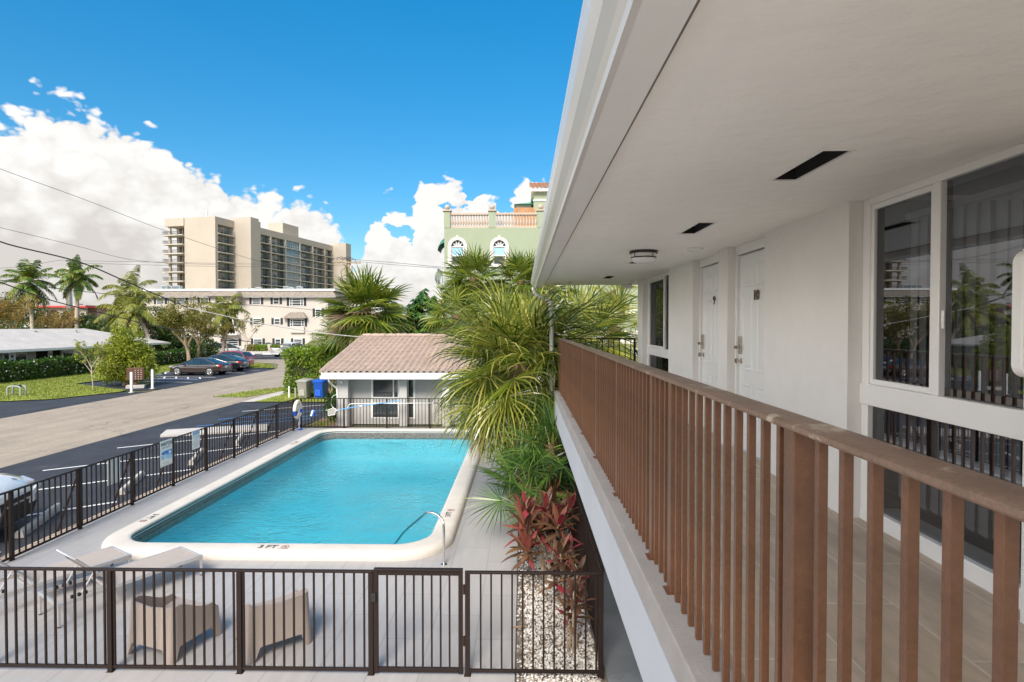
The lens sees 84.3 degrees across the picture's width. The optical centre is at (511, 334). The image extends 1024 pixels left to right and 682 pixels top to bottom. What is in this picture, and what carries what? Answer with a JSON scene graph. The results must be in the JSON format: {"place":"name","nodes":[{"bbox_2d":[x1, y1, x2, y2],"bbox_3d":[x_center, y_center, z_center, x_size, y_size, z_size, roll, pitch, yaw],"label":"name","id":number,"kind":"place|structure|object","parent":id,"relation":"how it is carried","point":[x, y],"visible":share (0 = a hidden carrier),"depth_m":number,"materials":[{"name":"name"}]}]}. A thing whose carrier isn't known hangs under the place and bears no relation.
{"place":"outdoors","nodes":[
{"label":"outdoors","id":0,"kind":"place"},
{"bbox_2d":[0,241,187,307],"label":"overhead cable","id":1,"kind":"object","parent":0,"point":[93,267],"visible":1,"depth_m":21.62,"materials":[{"name":"rubber"}]},
{"bbox_2d":[0,363,273,400],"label":"lawn","id":2,"kind":"structure","parent":0,"point":[37,397],"depth_m":35.80,"materials":[{"name":"green plant"}]},
{"bbox_2d":[0,290,45,328],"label":"twiggy tree","id":3,"kind":"object","parent":2,"relation":"on","point":[19,311],"visible":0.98,"depth_m":60.08,"materials":[{"name":"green plant"}]},
{"bbox_2d":[0,355,94,382],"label":"hibiscus hedge","id":4,"kind":"object","parent":2,"relation":"on","point":[24,369],"visible":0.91,"depth_m":42.38,"materials":[{"name":"green plant"}]},
{"bbox_2d":[0,328,170,369],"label":"ranch house","id":5,"kind":"structure","parent":2,"relation":"on","point":[22,344],"depth_m":46.52,"materials":[{"name":"grey"}]},
{"bbox_2d":[72,339,112,389],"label":"sapling","id":6,"kind":"object","parent":2,"relation":"on","point":[100,353],"visible":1,"depth_m":34.93,"materials":[{"name":"green plant"}]},
{"bbox_2d":[94,286,147,334],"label":"queen palm","id":7,"kind":"object","parent":2,"relation":"on","point":[118,313],"visible":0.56,"depth_m":60.36,"materials":[{"name":"green plant"}]},
{"bbox_2d":[108,292,165,338],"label":"queen palm","id":8,"kind":"object","parent":2,"relation":"on","point":[148,319],"visible":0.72,"depth_m":60.57,"materials":[{"name":"green plant"}]},
{"bbox_2d":[95,348,196,367],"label":"hibiscus hedge","id":9,"kind":"object","parent":2,"relation":"on","point":[172,356],"visible":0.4,"depth_m":57.68,"materials":[{"name":"green plant"}]},
{"bbox_2d":[148,296,225,360],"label":"spreading tree","id":10,"kind":"object","parent":2,"relation":"on","point":[171,317],"visible":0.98,"depth_m":56.92,"materials":[{"name":"green plant"}]},
{"bbox_2d":[184,312,217,357],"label":"spreading tree","id":11,"kind":"object","parent":2,"relation":"on","point":[203,329],"visible":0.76,"depth_m":61.37,"materials":[{"name":"green plant"}]},
{"bbox_2d":[0,359,289,467],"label":"road","id":12,"kind":"structure","parent":0,"point":[28,436],"depth_m":25.43,"materials":[{"name":"asphalt"}]},
{"bbox_2d":[0,259,59,328],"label":"coconut palm","id":13,"kind":"object","parent":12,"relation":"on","point":[30,274],"visible":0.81,"depth_m":65.46,"materials":[{"name":"green plant"}]},
{"bbox_2d":[31,307,84,328],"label":"twiggy tree","id":14,"kind":"object","parent":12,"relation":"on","point":[53,321],"visible":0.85,"depth_m":64.51,"materials":[{"name":"brown plant"}]},
{"bbox_2d":[48,254,103,328],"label":"royal palm","id":15,"kind":"object","parent":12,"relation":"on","point":[76,271],"visible":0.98,"depth_m":64.41,"materials":[{"name":"green plant"}]},
{"bbox_2d":[97,265,163,313],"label":"queen palm","id":16,"kind":"object","parent":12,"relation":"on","point":[133,278],"visible":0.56,"depth_m":62.57,"materials":[{"name":"green plant"}]},
{"bbox_2d":[212,322,233,350],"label":"slender tree","id":17,"kind":"object","parent":12,"relation":"on","point":[221,329],"visible":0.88,"depth_m":66.19,"materials":[{"name":"green plant"}]},
{"bbox_2d":[231,314,263,350],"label":"slender tree","id":18,"kind":"object","parent":12,"relation":"on","point":[239,324],"visible":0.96,"depth_m":65.24,"materials":[{"name":"green plant"}]},
{"bbox_2d":[0,282,308,346],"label":"overhead cable","id":19,"kind":"object","parent":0,"point":[136,321],"visible":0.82,"depth_m":30.23,"materials":[{"name":"rubber"}]},
{"bbox_2d":[212,387,285,396],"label":"grass island","id":20,"kind":"structure","parent":0,"point":[249,393],"depth_m":33.43,"materials":[{"name":"plant"}]},
{"bbox_2d":[0,427,517,681],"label":"pool deck","id":21,"kind":"structure","parent":0,"point":[473,547],"depth_m":8.08,"materials":[{"name":"concrete"}]},
{"bbox_2d":[0,546,131,597],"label":"sun lounger","id":22,"kind":"object","parent":21,"relation":"on","point":[105,556],"visible":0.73,"depth_m":8.81,"materials":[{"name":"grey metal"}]},
{"bbox_2d":[38,546,202,628],"bbox_3d":[-5.816,3.469,8.527,0.676,0.866,1.940,1,1,33],"label":"sun lounger","id":23,"kind":"object","parent":21,"relation":"on","point":[177,557],"visible":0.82,"depth_m":8.53,"materials":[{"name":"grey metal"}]},
{"bbox_2d":[0,397,298,561],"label":"pool fence","id":24,"kind":"object","parent":21,"relation":"on","point":[78,482],"visible":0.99,"depth_m":12.67,"materials":[{"name":"brown metal"}]},
{"bbox_2d":[107,457,119,485],"bbox_3d":[-8.591,2.942,12.203,0.006,0.530,0.370,0,1,1],"label":"notice sheet","id":25,"kind":"object","parent":24,"relation":"attached to","point":[116,471],"visible":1,"depth_m":12.24,"materials":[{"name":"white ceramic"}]},
{"bbox_2d":[160,438,171,467],"bbox_3d":[-8.488,2.896,13.885,0.008,0.625,0.460,0,1,1],"label":"warning sign","id":26,"kind":"object","parent":24,"relation":"attached to","point":[165,452],"visible":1,"depth_m":13.85,"materials":[{"name":"white"}]},
{"bbox_2d":[127,593,221,664],"bbox_3d":[-4.296,3.595,7.178,0.784,0.660,0.749,0,1,19],"label":"armchair","id":27,"kind":"object","parent":21,"relation":"on","point":[169,620],"visible":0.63,"depth_m":6.90,"materials":[{"name":"beige plastic"}]},
{"bbox_2d":[0,567,374,675],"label":"pool fence","id":28,"kind":"object","parent":21,"relation":"on","point":[110,664],"visible":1,"depth_m":6.58,"materials":[{"name":"brown metal"}]},
{"bbox_2d":[370,567,464,673],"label":"pool gate","id":29,"kind":"structure","parent":28,"relation":"attached to","point":[413,571],"depth_m":6.53,"materials":[{"name":"brown metal"}]},
{"bbox_2d":[235,588,311,662],"bbox_3d":[-3.056,3.594,7.254,0.784,0.660,0.749,-1,1,-37],"label":"armchair","id":30,"kind":"object","parent":21,"relation":"on","point":[269,621],"visible":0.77,"depth_m":6.95,"materials":[{"name":"beige plastic"}]},
{"bbox_2d":[101,428,483,560],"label":"swimming pool","id":31,"kind":"structure","parent":21,"relation":"in","point":[348,547],"depth_m":14.73,"materials":[{"name":"liquid"}]},
{"bbox_2d":[147,437,470,543],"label":"pool water","id":32,"kind":"structure","parent":31,"relation":"in","point":[344,474],"depth_m":14.89,"materials":[{"name":"liquid"}]},
{"bbox_2d":[300,398,470,428],"bbox_3d":[-4.059,3.073,22.137,8.550,1.183,0.072,0,1,1],"label":"pool fence","id":33,"kind":"object","parent":21,"relation":"on","point":[429,416],"visible":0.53,"depth_m":22.15,"materials":[{"name":"brown metal"}]},
{"bbox_2d":[394,511,446,565],"bbox_3d":[-1.828,3.685,10.328,0.131,1.305,2.159,-1,1,-41],"label":"grab rail","id":34,"kind":"object","parent":21,"relation":"on","point":[417,520],"visible":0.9,"depth_m":9.68,"materials":[{"name":"silver metal"}]},
{"bbox_2d":[464,570,603,678],"bbox_3d":[0.254,3.330,6.516,1.615,1.213,0.072,0,1,1],"label":"pool fence","id":35,"kind":"object","parent":21,"relation":"on","point":[598,672],"visible":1,"depth_m":6.50,"materials":[{"name":"brown metal"}]},
{"bbox_2d":[0,0,582,326],"label":"sky","id":36,"kind":"structure","parent":0,"point":[356,123],"materials":[{"name":"blue"}]},
{"bbox_2d":[0,328,607,681],"bbox_3d":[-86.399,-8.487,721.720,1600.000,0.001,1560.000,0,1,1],"label":"ground","id":37,"kind":"structure","parent":0,"point":[409,425],"depth_m":23.36,"materials":[{"name":"concrete"}]},
{"bbox_2d":[0,291,50,328],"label":"shade tree","id":38,"kind":"object","parent":37,"relation":"on","point":[37,312],"visible":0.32,"depth_m":72.71,"materials":[{"name":"green plant"}]},
{"bbox_2d":[20,304,110,328],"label":"arched house","id":39,"kind":"structure","parent":37,"relation":"on","point":[89,307],"depth_m":87.39,"materials":[{"name":"red paint"}]},
{"bbox_2d":[0,316,221,357],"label":"understory","id":40,"kind":"object","parent":37,"relation":"on","point":[209,348],"visible":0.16,"depth_m":66.04,"materials":[{"name":"green plant"}]},
{"bbox_2d":[91,324,160,385],"bbox_3d":[-25.946,1.352,38.072,4.084,4.235,3.928,-1,1,-28],"label":"bright bush","id":41,"kind":"object","parent":37,"relation":"on","point":[119,361],"visible":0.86,"depth_m":37.33,"materials":[{"name":"green plant"}]},
{"bbox_2d":[0,368,273,417],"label":"parking lot across","id":42,"kind":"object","parent":37,"relation":"on","point":[11,409],"visible":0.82,"depth_m":34.05,"materials":[{"name":"asphalt"}]},
{"bbox_2d":[126,367,145,388],"bbox_3d":[-24.170,2.762,36.316,1.000,1.310,0.800,-1,1,-27],"label":"mailbox unit","id":43,"kind":"object","parent":42,"relation":"on","point":[138,373],"visible":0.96,"depth_m":36.11,"materials":[{"name":"metal"}]},
{"bbox_2d":[169,357,230,375],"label":"parked car","id":44,"kind":"object","parent":42,"relation":"on","point":[207,366],"visible":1,"depth_m":45.46,"materials":[{"name":"brown paint"}]},
{"bbox_2d":[208,354,248,371],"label":"parked car","id":45,"kind":"object","parent":42,"relation":"on","point":[238,362],"visible":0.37,"depth_m":49.14,"materials":[{"name":"blue paint"}]},
{"bbox_2d":[218,351,253,366],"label":"parked car","id":46,"kind":"object","parent":42,"relation":"on","point":[249,356],"visible":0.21,"depth_m":52.36,"materials":[{"name":"red paint"}]},
{"bbox_2d":[0,429,289,560],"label":"kerb","id":47,"kind":"structure","parent":37,"relation":"on","point":[52,535],"depth_m":12.30,"materials":[{"name":"concrete"}]},
{"bbox_2d":[144,326,179,351],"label":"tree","id":48,"kind":"object","parent":37,"relation":"on","point":[164,337],"visible":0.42,"depth_m":63.33,"materials":[{"name":"green plant"}]},
{"bbox_2d":[0,402,326,556],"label":"parking lot","id":49,"kind":"structure","parent":37,"relation":"on","point":[89,454],"depth_m":17.14,"materials":[{"name":"asphalt"}]},
{"bbox_2d":[0,473,40,529],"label":"parked car","id":50,"kind":"object","parent":49,"relation":"on","point":[8,482],"visible":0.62,"depth_m":11.18,"materials":[{"name":"white paint"}]},
{"bbox_2d":[14,503,62,538],"bbox_3d":[-9.733,3.803,11.654,0.175,0.140,1.840,0,1,-20],"label":"wheel stop","id":51,"kind":"object","parent":49,"relation":"on","point":[22,532],"visible":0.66,"depth_m":11.44,"materials":[{"name":"concrete"}]},
{"bbox_2d":[27,355,317,515],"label":"white markings","id":52,"kind":"object","parent":49,"relation":"on","point":[139,459],"visible":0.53,"depth_m":16.24,"materials":[{"name":"paint"}]},
{"bbox_2d":[160,424,266,436],"bbox_3d":[-11.302,3.688,21.666,3.566,0.170,1.093,0,1,-21],"label":"kerb landing","id":53,"kind":"object","parent":49,"relation":"on","point":[172,432],"visible":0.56,"depth_m":21.33,"materials":[{"name":"concrete"}]},
{"bbox_2d":[112,289,349,349],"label":"apartment house","id":54,"kind":"structure","parent":37,"relation":"on","point":[292,316],"depth_m":89.67,"materials":[{"name":"beige paint"}]},
{"bbox_2d":[205,354,283,358],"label":"parking lot","id":55,"kind":"structure","parent":37,"relation":"on","point":[259,356],"depth_m":70.98,"materials":[{"name":"asphalt"}]},
{"bbox_2d":[198,293,249,351],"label":"queen palm","id":56,"kind":"object","parent":55,"relation":"on","point":[231,310],"visible":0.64,"depth_m":68.32,"materials":[{"name":"green plant"}]},
{"bbox_2d":[270,342,302,356],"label":"parked pickup","id":57,"kind":"object","parent":55,"relation":"on","point":[275,352],"visible":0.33,"depth_m":72.44,"materials":[{"name":"white paint"}]},
{"bbox_2d":[332,257,360,308],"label":"utility pole","id":58,"kind":"object","parent":55,"relation":"on","point":[348,262],"visible":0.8,"depth_m":69.99,"materials":[{"name":"brown wood"}]},
{"bbox_2d":[0,280,317,310],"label":"overhead cable","id":59,"kind":"object","parent":58,"relation":"attached to","point":[138,297],"visible":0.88,"depth_m":43.73,"materials":[{"name":"rubber"}]},
{"bbox_2d":[162,210,350,288],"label":"tower block","id":60,"kind":"structure","parent":37,"relation":"on","point":[279,244],"depth_m":176.80,"materials":[{"name":"beige paint"}]},
{"bbox_2d":[254,393,326,401],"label":"grass verge","id":61,"kind":"object","parent":37,"relation":"on","point":[283,395],"depth_m":30.74,"materials":[{"name":"plant"}]},
{"bbox_2d":[213,387,335,425],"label":"verge blades","id":62,"kind":"object","parent":61,"relation":"on","point":[275,398],"visible":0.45,"depth_m":31.99,"materials":[{"name":"green plant"}]},
{"bbox_2d":[295,378,313,397],"bbox_3d":[-11.456,2.969,31.317,0.690,1.070,0.878,0,1,11],"label":"wheeled bin","id":63,"kind":"object","parent":61,"relation":"on","point":[304,386],"visible":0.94,"depth_m":30.99,"materials":[{"name":"grey plastic"}]},
{"bbox_2d":[279,344,338,393],"bbox_3d":[-11.559,2.026,35.013,4.271,3.052,4.391,0,1,1],"label":"ficus hedge","id":64,"kind":"object","parent":61,"relation":"on","point":[301,365],"visible":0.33,"depth_m":33.30,"materials":[{"name":"green plant"}]},
{"bbox_2d":[312,378,329,397],"bbox_3d":[-10.554,2.969,31.299,0.690,1.070,0.878,0,1,13],"label":"wheeled bin","id":65,"kind":"object","parent":61,"relation":"on","point":[320,386],"visible":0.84,"depth_m":30.97,"materials":[{"name":"blue plastic"}]},
{"bbox_2d":[302,303,360,366],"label":"sabal palm","id":66,"kind":"object","parent":61,"relation":"on","point":[324,349],"visible":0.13,"depth_m":32.82,"materials":[{"name":"green plant"}]},
{"bbox_2d":[311,262,416,353],"bbox_3d":[-8.108,-0.368,31.652,5.755,7.832,5.909,0,1,1],"label":"sabal palm","id":67,"kind":"object","parent":61,"relation":"on","point":[387,319],"visible":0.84,"depth_m":30.73,"materials":[{"name":"green plant"}]},
{"bbox_2d":[402,288,437,333],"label":"umbrella tree","id":68,"kind":"object","parent":37,"relation":"on","point":[419,303],"visible":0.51,"depth_m":32.48,"materials":[{"name":"green plant"}]},
{"bbox_2d":[319,333,539,425],"bbox_3d":[-2.686,1.743,27.930,9.588,3.640,11.720,0,1,1],"label":"pool cabana","id":69,"kind":"object","parent":37,"relation":"on","point":[381,365],"visible":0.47,"depth_m":23.08,"materials":[{"name":"beige tile"}]},
{"bbox_2d":[371,379,398,418],"bbox_3d":[-5.162,2.600,23.090,1.162,1.622,0.080,0,1,1],"label":"window","id":70,"kind":"structure","parent":69,"relation":"in","point":[380,388],"depth_m":23.09,"materials":[{"name":"glass"}]},
{"bbox_2d":[408,379,414,418],"bbox_3d":[-4.119,2.601,23.071,0.352,1.622,0.080,0,1,1],"label":"window","id":71,"kind":"structure","parent":69,"relation":"in","point":[411,382],"depth_m":23.06,"materials":[{"name":"glass"}]},
{"bbox_2d":[417,279,490,336],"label":"sabal palm","id":72,"kind":"object","parent":37,"relation":"on","point":[452,299],"visible":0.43,"depth_m":28.45,"materials":[{"name":"green plant"}]},
{"bbox_2d":[437,243,503,325],"bbox_3d":[-2.134,-0.662,29.927,4.033,8.479,3.767,0,1,1],"label":"sabal palm","id":73,"kind":"object","parent":37,"relation":"on","point":[479,262],"visible":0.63,"depth_m":29.32,"materials":[{"name":"green plant"}]},
{"bbox_2d":[451,274,544,383],"bbox_3d":[-0.067,0.899,17.520,3.860,5.890,4.093,0,1,1],"label":"fan palm","id":74,"kind":"object","parent":37,"relation":"on","point":[499,309],"visible":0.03,"depth_m":17.59,"materials":[{"name":"green plant"}]},
{"bbox_2d":[490,246,552,307],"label":"sabal palm","id":75,"kind":"object","parent":37,"relation":"on","point":[519,263],"visible":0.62,"depth_m":28.92,"materials":[{"name":"green plant"}]},
{"bbox_2d":[435,204,637,330],"bbox_3d":[6.062,-2.331,41.789,21.457,11.302,16.140,0,1,1],"label":"green villa","id":76,"kind":"object","parent":37,"relation":"on","point":[497,240],"visible":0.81,"depth_m":33.95,"materials":[{"name":"green paint"}]},
{"bbox_2d":[446,235,466,266],"bbox_3d":[-3.279,-5.023,33.975,1.394,1.885,0.260,0,1,1],"label":"window","id":77,"kind":"structure","parent":76,"relation":"in","point":[453,244],"depth_m":34.02,"materials":[{"name":"white stone"}]},
{"bbox_2d":[489,235,508,266],"bbox_3d":[-0.754,-5.018,33.928,1.378,1.877,0.260,0,1,1],"label":"window","id":78,"kind":"structure","parent":76,"relation":"in","point":[499,245],"depth_m":33.98,"materials":[{"name":"white stone"}]},
{"bbox_2d":[529,182,548,227],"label":"penthouse","id":79,"kind":"object","parent":76,"relation":"on","point":[538,196],"visible":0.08,"depth_m":40.80,"materials":[{"name":"green paint"}]},
{"bbox_2d":[519,264,584,327],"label":"sabal palm","id":80,"kind":"object","parent":37,"relation":"on","point":[553,292],"visible":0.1,"depth_m":29.07,"materials":[{"name":"green plant"}]},
{"bbox_2d":[523,285,637,379],"bbox_3d":[2.042,0.831,17.175,4.264,6.038,4.484,0,1,1],"label":"fan palm","id":81,"kind":"object","parent":37,"relation":"on","point":[601,323],"visible":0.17,"depth_m":16.67,"materials":[{"name":"green plant"}]},
{"bbox_2d":[564,285,637,360],"bbox_3d":[3.502,0.730,19.843,4.207,6.147,4.111,0,1,1],"label":"fan palm","id":82,"kind":"object","parent":37,"relation":"on","point":[622,297],"visible":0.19,"depth_m":19.12,"materials":[{"name":"green plant"}]},
{"bbox_2d":[569,464,642,681],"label":"side walk","id":83,"kind":"structure","parent":37,"relation":"on","point":[620,662],"depth_m":7.12,"materials":[{"name":"grey concrete"}]},
{"bbox_2d":[531,0,1023,681],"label":"motel building","id":84,"kind":"structure","parent":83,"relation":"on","point":[787,164],"depth_m":3.13,"materials":[{"name":"white paint"}]},
{"bbox_2d":[564,338,637,360],"bbox_3d":[2.243,0.610,11.557,2.586,1.103,0.834,-1,1,-31],"label":"end railing","id":85,"kind":"object","parent":84,"relation":"on","point":[635,351],"visible":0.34,"depth_m":11.21,"materials":[{"name":"brown metal"}]},
{"bbox_2d":[629,249,657,263],"bbox_3d":[1.502,-0.886,6.458,0.320,0.141,0.320,0,1,1],"label":"ceiling lamp","id":86,"kind":"object","parent":84,"relation":"attached to","point":[643,256],"visible":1,"depth_m":6.35,"materials":[{"name":"glass"}]},
{"bbox_2d":[647,272,668,365],"bbox_3d":[2.511,0.039,9.556,0.051,2.099,1.856,0,1,1],"label":"window","id":87,"kind":"structure","parent":84,"relation":"in","point":[661,351],"depth_m":9.58,"materials":[{"name":"white paint"}]},
{"bbox_2d":[655,284,662,369],"bbox_3d":[2.638,0.013,10.148,0.052,1.820,0.588,0,1,1],"label":"vertical blind","id":88,"kind":"object","parent":84,"relation":"attached to","point":[657,287],"visible":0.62,"depth_m":10.17,"materials":[{"name":"fabric"}]},
{"bbox_2d":[698,253,718,433],"bbox_3d":[2.450,0.120,6.918,0.131,2.170,0.956,0,1,1],"label":"door","id":89,"kind":"structure","parent":84,"relation":"in","point":[709,266],"depth_m":7.08,"materials":[{"name":"white paint"}]},
{"bbox_2d":[734,237,764,460],"bbox_3d":[2.427,0.142,5.684,0.131,2.170,0.926,0,1,1],"label":"door","id":90,"kind":"structure","parent":84,"relation":"in","point":[749,257],"depth_m":5.80,"materials":[{"name":"white paint"}]},
{"bbox_2d":[558,338,1023,681],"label":"balcony railing","id":91,"kind":"object","parent":84,"relation":"on","point":[630,417],"visible":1,"depth_m":1.58,"materials":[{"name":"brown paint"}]},
{"bbox_2d":[859,143,1023,594],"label":"window","id":92,"kind":"structure","parent":84,"relation":"in","point":[930,402],"depth_m":3.20,"materials":[{"name":"white paint"}]},
{"bbox_2d":[898,412,1020,539],"bbox_3d":[2.507,0.755,3.137,0.056,0.620,1.140,0,1,1],"label":"vertical blind","id":93,"kind":"object","parent":84,"relation":"attached to","point":[1014,458],"visible":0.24,"depth_m":3.11,"materials":[{"name":"fabric"}]},
{"bbox_2d":[905,180,1023,397],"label":"vertical blind","id":94,"kind":"object","parent":84,"relation":"attached to","point":[1015,190],"visible":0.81,"depth_m":3.04,"materials":[{"name":"grey fabric"}]},
{"bbox_2d":[1011,249,1023,376],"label":"wall lamp","id":95,"kind":"object","parent":84,"relation":"attached to","point":[1017,350],"depth_m":2.34,"materials":[{"name":"white paint"}]},
{"bbox_2d":[587,285,637,320],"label":"cabbage palm","id":96,"kind":"object","parent":37,"relation":"on","point":[632,288],"visible":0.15,"depth_m":29.48,"materials":[{"name":"green plant"}]},
{"bbox_2d":[302,416,352,427],"bbox_3d":[-7.307,3.592,26.259,1.800,0.001,7.900,0,1,1],"label":"planting bed","id":97,"kind":"object","parent":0,"point":[332,424],"visible":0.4,"depth_m":23.02,"materials":[{"name":"plant"}]},
{"bbox_2d":[323,383,336,421],"bbox_3d":[-7.444,2.778,24.152,0.986,1.877,1.795,0,1,14],"label":"dark shrub","id":98,"kind":"object","parent":97,"relation":"on","point":[334,402],"visible":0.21,"depth_m":23.66,"materials":[{"name":"green plant"}]},
{"bbox_2d":[514,207,534,225],"bbox_3d":[0.825,-7.507,37.906,1.434,2.052,0.080,0,1,1],"label":"wood screen","id":99,"kind":"object","parent":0,"point":[523,210],"visible":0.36,"depth_m":37.85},
{"bbox_2d":[515,474,606,681],"bbox_3d":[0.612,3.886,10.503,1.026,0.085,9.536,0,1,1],"label":"gravel","id":100,"kind":"structure","parent":0,"point":[558,659],"depth_m":7.35,"materials":[{"name":"gravel"}]},
{"bbox_2d":[459,420,582,545],"bbox_3d":[0.258,2.798,10.848,2.532,2.327,2.464,0,1,1],"label":"young fan palm","id":101,"kind":"object","parent":100,"relation":"on","point":[510,476],"visible":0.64,"depth_m":10.55,"materials":[{"name":"green plant"}]},
{"bbox_2d":[425,275,618,508],"bbox_3d":[0.291,1.179,12.614,4.659,5.502,4.603,0,1,1],"label":"fan palm","id":102,"kind":"object","parent":100,"relation":"on","point":[486,404],"visible":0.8,"depth_m":11.78,"materials":[{"name":"green plant"}]},
{"bbox_2d":[494,384,579,532],"bbox_3d":[0.790,2.423,10.925,2.492,3.073,2.572,0,1,1],"label":"young fan palm","id":103,"kind":"object","parent":100,"relation":"on","point":[551,446],"visible":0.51,"depth_m":10.68,"materials":[{"name":"green plant"}]},
{"bbox_2d":[501,483,579,580],"bbox_3d":[0.536,3.197,9.403,1.437,1.467,2.109,0,1,1],"label":"ti plant","id":104,"kind":"object","parent":100,"relation":"on","point":[530,514],"visible":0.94,"depth_m":9.09,"materials":[{"name":"red plant"}]},
{"bbox_2d":[535,471,569,539],"bbox_3d":[0.755,3.217,10.770,0.820,1.374,1.240,0,1,1],"label":"ti plant","id":105,"kind":"object","parent":100,"relation":"on","point":[556,481],"visible":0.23,"depth_m":10.54,"materials":[{"name":"red plant"}]},
{"bbox_2d":[537,531,588,610],"bbox_3d":[0.830,3.378,8.040,0.872,1.148,0.814,1,1,37],"label":"ti plant","id":106,"kind":"object","parent":100,"relation":"on","point":[563,546],"visible":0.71,"depth_m":8.05,"materials":[{"name":"red plant"}]},
{"bbox_2d":[555,575,594,654],"bbox_3d":[0.810,3.480,7.174,0.589,0.975,0.522,1,1,42],"label":"ti plant","id":107,"kind":"object","parent":100,"relation":"on","point":[579,597],"visible":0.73,"depth_m":7.09,"materials":[{"name":"red plant"}]},
{"bbox_2d":[556,440,604,669],"bbox_3d":[1.152,3.238,11.799,0.072,1.213,10.480,0,1,1],"label":"pool fence","id":108,"kind":"object","parent":100,"relation":"on","point":[583,536],"visible":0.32,"depth_m":8.03,"materials":[{"name":"brown metal"}]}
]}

